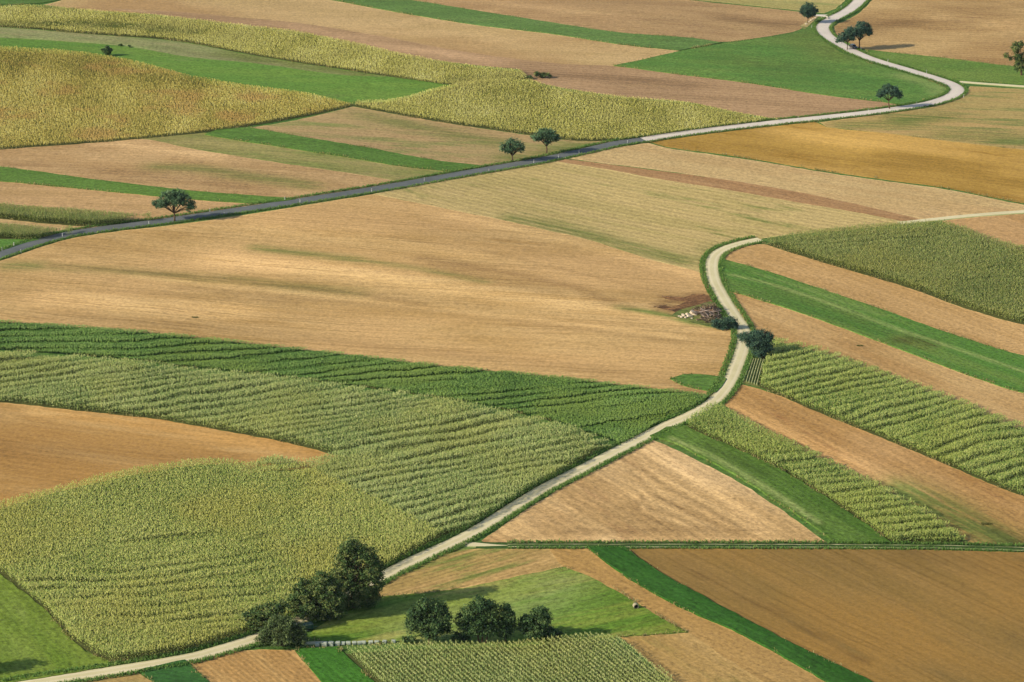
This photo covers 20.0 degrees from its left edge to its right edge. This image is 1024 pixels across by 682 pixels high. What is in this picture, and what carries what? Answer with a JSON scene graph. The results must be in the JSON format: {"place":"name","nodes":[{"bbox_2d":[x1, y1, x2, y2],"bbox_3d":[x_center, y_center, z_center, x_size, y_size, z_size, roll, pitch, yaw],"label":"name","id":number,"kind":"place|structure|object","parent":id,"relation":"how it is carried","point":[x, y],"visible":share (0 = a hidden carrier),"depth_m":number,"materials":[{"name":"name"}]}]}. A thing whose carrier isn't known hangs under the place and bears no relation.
{"place":"outdoors","nodes":[
{"label":"outdoors","id":0,"kind":"place"},
{"bbox_2d":[0,239,38,250],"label":"grass strip","id":1,"kind":"object","parent":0,"point":[4,242],"depth_m":905.98,"materials":[{"name":"green plant"}]},
{"bbox_2d":[0,0,58,4],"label":"grass strip","id":2,"kind":"object","parent":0,"point":[10,2],"depth_m":1211.86,"materials":[{"name":"green plant"}]},
{"bbox_2d":[0,223,72,238],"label":"maize crop","id":3,"kind":"object","parent":0,"point":[18,230],"visible":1,"depth_m":911.93,"materials":[{"name":"green plant"}]},
{"bbox_2d":[0,574,142,681],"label":"meadow","id":4,"kind":"structure","parent":0,"point":[33,638],"depth_m":639.07,"materials":[{"name":"green plant"}]},
{"bbox_2d":[0,219,142,232],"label":"stubble field","id":5,"kind":"structure","parent":0,"point":[26,223],"depth_m":923.47,"materials":[{"name":"beige plant"}]},
{"bbox_2d":[0,201,151,225],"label":"maize crop","id":6,"kind":"object","parent":0,"point":[32,210],"visible":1,"depth_m":928.05,"materials":[{"name":"green plant"}]},
{"bbox_2d":[83,672,151,681],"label":"stubble field","id":7,"kind":"structure","parent":0,"point":[136,677],"depth_m":622.47,"materials":[{"name":"beige plant"}]},
{"bbox_2d":[0,182,263,219],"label":"stubble field","id":8,"kind":"structure","parent":0,"point":[32,194],"depth_m":948.78,"materials":[{"name":"beige plant"}]},
{"bbox_2d":[0,166,295,202],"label":"grass strip","id":9,"kind":"object","parent":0,"point":[10,174],"depth_m":963.24,"materials":[{"name":"green plant"}]},
{"bbox_2d":[0,403,337,507],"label":"stubble field","id":10,"kind":"structure","parent":0,"point":[43,448],"depth_m":751.50,"materials":[{"name":"beige plant"}]},
{"bbox_2d":[139,659,208,681],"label":"grass strip","id":11,"kind":"object","parent":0,"point":[183,673],"depth_m":624.17,"materials":[{"name":"green plant"}]},
{"bbox_2d":[0,46,352,148],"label":"sunflower crop","id":12,"kind":"object","parent":0,"point":[219,87],"visible":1,"depth_m":1062.04,"materials":[{"name":"yellow plant"}]},
{"bbox_2d":[0,27,384,76],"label":"dry grass","id":13,"kind":"structure","parent":0,"point":[182,49],"depth_m":1145.13,"materials":[{"name":"beige plant"}]},
{"bbox_2d":[0,139,399,198],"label":"stubble field","id":14,"kind":"structure","parent":0,"point":[148,162],"depth_m":980.75,"materials":[{"name":"beige plant"}]},
{"bbox_2d":[0,455,443,660],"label":"maize crop","id":15,"kind":"object","parent":0,"point":[258,578],"visible":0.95,"depth_m":689.36,"materials":[{"name":"green plant"}]},
{"bbox_2d":[0,27,453,102],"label":"meadow","id":16,"kind":"structure","parent":0,"point":[345,88],"depth_m":1102.08,"materials":[{"name":"green plant"}]},
{"bbox_2d":[101,45,112,54],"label":"tree","id":17,"kind":"object","parent":16,"relation":"on","point":[107,49],"visible":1,"depth_m":1127.99,"materials":[{"name":"green plant"}]},
{"bbox_2d":[189,649,320,681],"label":"stubble field","id":18,"kind":"structure","parent":0,"point":[262,665],"depth_m":628.09,"materials":[{"name":"beige plant"}]},
{"bbox_2d":[0,4,526,84],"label":"sunflower crop","id":19,"kind":"object","parent":0,"point":[68,25],"visible":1,"depth_m":1151.00,"materials":[{"name":"yellow plant"}]},
{"bbox_2d":[143,133,450,181],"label":"stubble field","id":20,"kind":"structure","parent":0,"point":[201,141],"depth_m":992.83,"materials":[{"name":"beige plant"}]},
{"bbox_2d":[0,349,611,534],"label":"maize crop","id":21,"kind":"object","parent":0,"point":[355,451],"visible":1,"depth_m":761.63,"materials":[{"name":"green plant"}]},
{"bbox_2d":[0,138,644,257],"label":"paved road","id":22,"kind":"structure","parent":0,"point":[43,240],"depth_m":949.28,"materials":[{"name":"grey asphalt"}]},
{"bbox_2d":[295,647,373,681],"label":"grass strip","id":23,"kind":"object","parent":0,"point":[329,664],"depth_m":629.22,"materials":[{"name":"green plant"}]},
{"bbox_2d":[205,127,481,171],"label":"grass strip","id":24,"kind":"object","parent":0,"point":[259,136],"depth_m":1003.07,"materials":[{"name":"green plant"}]},
{"bbox_2d":[0,319,708,444],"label":"soy crop","id":25,"kind":"object","parent":0,"point":[250,367],"visible":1,"depth_m":799.25,"materials":[{"name":"green plant"}]},
{"bbox_2d":[45,0,676,65],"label":"stubble field","id":26,"kind":"structure","parent":0,"point":[525,45],"depth_m":1171.72,"materials":[{"name":"beige plant"}]},
{"bbox_2d":[0,194,736,396],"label":"stubble field","id":27,"kind":"structure","parent":0,"point":[380,276],"depth_m":866.31,"materials":[{"name":"beige plant"}]},
{"bbox_2d":[20,238,762,681],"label":"gravel road","id":28,"kind":"structure","parent":0,"point":[742,348],"depth_m":724.76,"materials":[{"name":"beige gravel"}]},
{"bbox_2d":[254,106,611,165],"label":"stubble field","id":29,"kind":"structure","parent":0,"point":[416,137],"depth_m":1020.11,"materials":[{"name":"beige plant"}]},
{"bbox_2d":[499,137,525,161],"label":"round tree","id":30,"kind":"object","parent":29,"relation":"on","point":[507,148],"visible":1,"depth_m":991.48,"materials":[{"name":"green plant"}]},
{"bbox_2d":[530,128,561,152],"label":"round tree","id":31,"kind":"object","parent":29,"relation":"on","point":[549,136],"visible":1,"depth_m":999.46,"materials":[{"name":"green plant"}]},
{"bbox_2d":[378,549,562,595],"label":"stubble field","id":32,"kind":"structure","parent":0,"point":[457,568],"depth_m":677.37,"materials":[{"name":"beige plant"}]},
{"bbox_2d":[458,542,506,546],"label":"field track","id":33,"kind":"structure","parent":0,"point":[472,544],"depth_m":690.34,"materials":[{"name":"beige gravel"}]},
{"bbox_2d":[308,567,687,643],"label":"meadow","id":34,"kind":"structure","parent":0,"point":[578,603],"depth_m":656.26,"materials":[{"name":"green plant"}]},
{"bbox_2d":[326,535,386,609],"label":"tall tree","id":35,"kind":"object","parent":34,"relation":"on","point":[358,589],"visible":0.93,"depth_m":653.97,"materials":[{"name":"green plant"}]},
{"bbox_2d":[401,635,417,643],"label":"bush","id":36,"kind":"object","parent":34,"relation":"on","point":[410,638],"visible":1,"depth_m":640.12,"materials":[{"name":"green plant"}]},
{"bbox_2d":[402,594,453,643],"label":"round tree","id":37,"kind":"object","parent":34,"relation":"on","point":[425,621],"visible":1,"depth_m":637.51,"materials":[{"name":"green plant"}]},
{"bbox_2d":[450,630,472,643],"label":"bush","id":38,"kind":"object","parent":34,"relation":"on","point":[457,636],"visible":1,"depth_m":640.15,"materials":[{"name":"green plant"}]},
{"bbox_2d":[453,594,504,642],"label":"round tree","id":39,"kind":"object","parent":34,"relation":"on","point":[479,612],"visible":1,"depth_m":638.11,"materials":[{"name":"green plant"}]},
{"bbox_2d":[495,602,518,642],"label":"tree","id":40,"kind":"object","parent":34,"relation":"on","point":[508,618],"visible":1,"depth_m":639.27,"materials":[{"name":"green plant"}]},
{"bbox_2d":[516,605,553,640],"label":"round tree","id":41,"kind":"object","parent":34,"relation":"on","point":[537,621],"visible":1,"depth_m":639.73,"materials":[{"name":"green plant"}]},
{"bbox_2d":[539,626,562,640],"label":"bush","id":42,"kind":"object","parent":34,"relation":"on","point":[550,630],"visible":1,"depth_m":641.87,"materials":[{"name":"green plant"}]},
{"bbox_2d":[115,9,898,118],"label":"ploughed strip","id":43,"kind":"object","parent":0,"point":[757,100],"visible":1,"depth_m":1089.86,"materials":[{"name":"brown soil"}]},
{"bbox_2d":[533,71,551,77],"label":"bush","id":44,"kind":"object","parent":43,"relation":"on","point":[539,74],"visible":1,"depth_m":1092.96,"materials":[{"name":"green plant"}]},
{"bbox_2d":[345,631,674,681],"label":"maize crop","id":45,"kind":"object","parent":0,"point":[509,662],"visible":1,"depth_m":628.83,"materials":[{"name":"green plant"}]},
{"bbox_2d":[0,0,1023,681],"bbox_3d":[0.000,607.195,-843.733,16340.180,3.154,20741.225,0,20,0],"label":"ground","id":46,"kind":"structure","parent":0,"point":[670,444],"depth_m":802.98,"materials":[{"name":"brown soil"}]},
{"bbox_2d":[151,187,196,220],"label":"spreading tree","id":47,"kind":"object","parent":46,"relation":"on","point":[171,198],"visible":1,"depth_m":924.34,"materials":[{"name":"green plant"}]},
{"bbox_2d":[240,595,292,630],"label":"broad bush","id":48,"kind":"object","parent":46,"relation":"on","point":[258,615],"visible":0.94,"depth_m":643.52,"materials":[{"name":"green plant"}]},
{"bbox_2d":[255,614,310,647],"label":"willow bush","id":49,"kind":"object","parent":46,"relation":"on","point":[288,628],"visible":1,"depth_m":636.63,"materials":[{"name":"green plant"}]},
{"bbox_2d":[300,621,316,631],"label":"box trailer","id":50,"kind":"object","parent":46,"relation":"on","point":[310,624],"visible":0.58,"depth_m":645.82,"materials":[{"name":"grey metal"}]},
{"bbox_2d":[285,570,347,620],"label":"shrub thicket","id":51,"kind":"object","parent":46,"relation":"on","point":[327,593],"visible":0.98,"depth_m":649.13,"materials":[{"name":"green plant"}]},
{"bbox_2d":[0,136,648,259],"bbox_3d":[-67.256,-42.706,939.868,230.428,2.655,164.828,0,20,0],"label":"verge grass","id":52,"kind":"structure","parent":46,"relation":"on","point":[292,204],"depth_m":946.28,"materials":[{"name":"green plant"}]},
{"bbox_2d":[2,235,764,681],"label":"verge grass","id":53,"kind":"structure","parent":46,"relation":"on","point":[614,443],"depth_m":727.92,"materials":[{"name":"green plant"}]},
{"bbox_2d":[709,315,739,330],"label":"hedge bush","id":54,"kind":"object","parent":46,"relation":"on","point":[724,323],"visible":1,"depth_m":831.25,"materials":[{"name":"green plant"}]},
{"bbox_2d":[476,542,1023,551],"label":"track grass","id":55,"kind":"structure","parent":46,"relation":"on","point":[711,545],"depth_m":690.35,"materials":[{"name":"green plant"}]},
{"bbox_2d":[508,546,1022,550],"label":"track rut","id":56,"kind":"structure","parent":55,"relation":"on","point":[759,547],"depth_m":689.32,"materials":[{"name":"soil"}]},
{"bbox_2d":[508,544,1023,547],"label":"track rut","id":57,"kind":"structure","parent":55,"relation":"on","point":[816,544],"depth_m":691.03,"materials":[{"name":"brown soil"}]},
{"bbox_2d":[736,327,774,358],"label":"broad bush","id":58,"kind":"object","parent":46,"relation":"on","point":[764,345],"visible":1,"depth_m":806.68,"materials":[{"name":"green plant"}]},
{"bbox_2d":[507,538,1023,546],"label":"verge grass","id":59,"kind":"structure","parent":46,"relation":"on","point":[757,541],"depth_m":691.59,"materials":[{"name":"green plant"}]},
{"bbox_2d":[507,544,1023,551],"bbox_3d":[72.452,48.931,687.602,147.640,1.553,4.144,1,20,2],"label":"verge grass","id":60,"kind":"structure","parent":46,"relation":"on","point":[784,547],"depth_m":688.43,"materials":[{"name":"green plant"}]},
{"bbox_2d":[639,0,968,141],"bbox_3d":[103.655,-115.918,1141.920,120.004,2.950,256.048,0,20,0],"label":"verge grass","id":61,"kind":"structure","parent":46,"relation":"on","point":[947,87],"depth_m":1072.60,"materials":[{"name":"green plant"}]},
{"bbox_2d":[834,26,859,49],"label":"roadside tree","id":62,"kind":"object","parent":46,"relation":"on","point":[848,35],"visible":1,"depth_m":1137.54,"materials":[{"name":"green plant"}]},
{"bbox_2d":[847,20,873,48],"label":"roadside tree","id":63,"kind":"object","parent":46,"relation":"on","point":[867,30],"visible":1,"depth_m":1139.07,"materials":[{"name":"green plant"}]},
{"bbox_2d":[875,83,903,108],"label":"spreading tree","id":64,"kind":"object","parent":46,"relation":"on","point":[891,90],"visible":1,"depth_m":1053.96,"materials":[{"name":"green plant"}]},
{"bbox_2d":[1,0,1023,681],"bbox_3d":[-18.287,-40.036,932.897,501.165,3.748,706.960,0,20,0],"label":"edge grass","id":65,"kind":"structure","parent":0,"point":[341,648],"depth_m":821.20,"materials":[{"name":"green plant"}]},
{"bbox_2d":[336,0,721,50],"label":"grass strip","id":66,"kind":"object","parent":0,"point":[451,13],"depth_m":1171.13,"materials":[{"name":"green plant"}]},
{"bbox_2d":[355,78,777,140],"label":"sunflower crop","id":67,"kind":"object","parent":0,"point":[562,118],"visible":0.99,"depth_m":1050.11,"materials":[{"name":"yellow plant"}]},
{"bbox_2d":[416,0,816,41],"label":"stubble field","id":68,"kind":"structure","parent":0,"point":[719,22],"depth_m":1185.93,"materials":[{"name":"beige plant"}]},
{"bbox_2d":[375,161,899,271],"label":"stubble field","id":69,"kind":"structure","parent":0,"point":[683,225],"depth_m":944.56,"materials":[{"name":"beige plant"}]},
{"bbox_2d":[482,440,826,542],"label":"stubble field","id":70,"kind":"structure","parent":0,"point":[654,490],"depth_m":710.68,"materials":[{"name":"beige plant"}]},
{"bbox_2d":[549,549,824,681],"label":"stubble field","id":71,"kind":"structure","parent":0,"point":[760,662],"depth_m":648.21,"materials":[{"name":"beige plant"}]},
{"bbox_2d":[657,294,717,311],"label":"disturbed soil","id":72,"kind":"structure","parent":0,"point":[694,300],"depth_m":856.81,"materials":[{"name":"brown soil"}]},
{"bbox_2d":[620,633,762,681],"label":"stubble field","id":73,"kind":"structure","parent":0,"point":[684,657],"depth_m":633.66,"materials":[{"name":"beige plant"}]},
{"bbox_2d":[671,301,725,326],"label":"disturbed soil","id":74,"kind":"structure","parent":0,"point":[684,311],"depth_m":842.87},
{"bbox_2d":[690,302,717,310],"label":"brush heap","id":75,"kind":"object","parent":74,"relation":"on","point":[703,307],"visible":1,"depth_m":847.02,"materials":[{"name":"brown plant"}]},
{"bbox_2d":[671,374,726,392],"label":"grass strip","id":76,"kind":"object","parent":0,"point":[704,382],"depth_m":790.89,"materials":[{"name":"green plant"}]},
{"bbox_2d":[587,546,871,681],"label":"lucerne strip","id":77,"kind":"object","parent":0,"point":[628,563],"visible":1,"depth_m":654.98,"materials":[{"name":"green plant"}]},
{"bbox_2d":[558,159,917,220],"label":"ploughed strip","id":78,"kind":"object","parent":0,"point":[778,193],"visible":1,"depth_m":964.71,"materials":[{"name":"brown soil"}]},
{"bbox_2d":[742,358,765,387],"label":"vegetable plot","id":79,"kind":"object","parent":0,"point":[752,384],"visible":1,"depth_m":791.09,"materials":[{"name":"green plant"}]},
{"bbox_2d":[746,358,754,381],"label":"vegetable row","id":80,"kind":"object","parent":79,"relation":"on","point":[750,370],"visible":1,"depth_m":798.80,"materials":[{"name":"green plant"}]},
{"bbox_2d":[749,358,757,382],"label":"vegetable row","id":81,"kind":"object","parent":79,"relation":"on","point":[753,369],"visible":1,"depth_m":798.40,"materials":[{"name":"green plant"}]},
{"bbox_2d":[751,358,759,382],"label":"vegetable row","id":82,"kind":"object","parent":79,"relation":"on","point":[755,371],"visible":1,"depth_m":798.10,"materials":[{"name":"green plant"}]},
{"bbox_2d":[754,359,762,383],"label":"vegetable row","id":83,"kind":"object","parent":79,"relation":"on","point":[757,374],"visible":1,"depth_m":797.65,"materials":[{"name":"green plant"}]},
{"bbox_2d":[756,358,764,384],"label":"vegetable row","id":84,"kind":"object","parent":79,"relation":"on","point":[759,377],"visible":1,"depth_m":796.19,"materials":[{"name":"green plant"}]},
{"bbox_2d":[650,425,889,543],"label":"lucerne strip","id":85,"kind":"object","parent":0,"point":[829,518],"visible":1,"depth_m":722.54,"materials":[{"name":"green plant"}]},
{"bbox_2d":[702,0,844,12],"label":"stubble field","id":86,"kind":"structure","parent":0,"point":[824,6],"depth_m":1209.22,"materials":[{"name":"beige plant"}]},
{"bbox_2d":[613,30,946,103],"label":"meadow","id":87,"kind":"structure","parent":0,"point":[808,61],"depth_m":1109.39,"materials":[{"name":"green plant"}]},
{"bbox_2d":[568,143,1023,218],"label":"stubble field","id":88,"kind":"structure","parent":0,"point":[919,202],"depth_m":971.04,"materials":[{"name":"beige plant"}]},
{"bbox_2d":[640,0,963,139],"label":"paved road","id":89,"kind":"structure","parent":0,"point":[824,31],"depth_m":1076.75,"materials":[{"name":"grey asphalt"}]},
{"bbox_2d":[800,16,818,28],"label":"dry grass","id":90,"kind":"structure","parent":0,"point":[804,25],"depth_m":1177.23,"materials":[{"name":"beige plant"}]},
{"bbox_2d":[798,2,818,22],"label":"round tree","id":91,"kind":"object","parent":90,"relation":"on","point":[808,10],"visible":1,"depth_m":1176.34,"materials":[{"name":"green plant"}]},
{"bbox_2d":[627,548,1023,681],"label":"stubble field","id":92,"kind":"structure","parent":0,"point":[893,615],"depth_m":661.41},
{"bbox_2d":[686,401,965,542],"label":"maize crop","id":93,"kind":"object","parent":0,"point":[796,464],"visible":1,"depth_m":724.98,"materials":[{"name":"green plant"}]},
{"bbox_2d":[652,122,1023,202],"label":"wheat field","id":94,"kind":"structure","parent":0,"point":[993,171],"depth_m":1001.31,"materials":[{"name":"yellow plant"}]},
{"bbox_2d":[718,258,1023,392],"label":"grass strip","id":95,"kind":"object","parent":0,"point":[1001,368],"depth_m":835.60,"materials":[{"name":"green plant"}]},
{"bbox_2d":[724,385,1023,544],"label":"stubble field","id":96,"kind":"structure","parent":0,"point":[964,503],"depth_m":733.22,"materials":[{"name":"beige plant"}]},
{"bbox_2d":[725,244,1023,354],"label":"stubble field","id":97,"kind":"structure","parent":0,"point":[923,308],"depth_m":860.62,"materials":[{"name":"beige plant"}]},
{"bbox_2d":[730,292,1023,427],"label":"stubble field","id":98,"kind":"structure","parent":0,"point":[792,326],"depth_m":811.90,"materials":[{"name":"beige plant"}]},
{"bbox_2d":[760,337,1023,495],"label":"maize crop","id":99,"kind":"object","parent":0,"point":[916,405],"visible":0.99,"depth_m":768.52,"materials":[{"name":"green plant"}]},
{"bbox_2d":[761,219,1023,323],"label":"maize crop","id":100,"kind":"object","parent":0,"point":[959,245],"visible":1,"depth_m":889.05,"materials":[{"name":"green plant"}]},
{"bbox_2d":[820,86,1023,149],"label":"stubble field","id":101,"kind":"structure","parent":0,"point":[990,116],"depth_m":1041.08,"materials":[{"name":"beige plant"}]},
{"bbox_2d":[834,0,1023,65],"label":"stubble field","id":102,"kind":"structure","parent":0,"point":[985,31],"depth_m":1173.26,"materials":[{"name":"beige plant"}]},
{"bbox_2d":[864,49,1023,83],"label":"meadow","id":103,"kind":"structure","parent":0,"point":[965,70],"depth_m":1115.05,"materials":[{"name":"green plant"}]},
{"bbox_2d":[1003,40,1023,74],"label":"gnarled tree","id":104,"kind":"object","parent":103,"relation":"on","point":[1018,58],"visible":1,"depth_m":1101.24,"materials":[{"name":"green plant"}]},
{"bbox_2d":[900,210,1023,224],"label":"field track","id":105,"kind":"structure","parent":0,"point":[977,215],"depth_m":933.59,"materials":[{"name":"beige gravel"}]},
{"bbox_2d":[944,214,1023,250],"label":"stubble field","id":106,"kind":"structure","parent":0,"point":[1007,228],"depth_m":922.75,"materials":[{"name":"beige plant"}]},
{"bbox_2d":[959,81,1023,87],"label":"field track","id":107,"kind":"structure","parent":0,"point":[995,84],"depth_m":1091.58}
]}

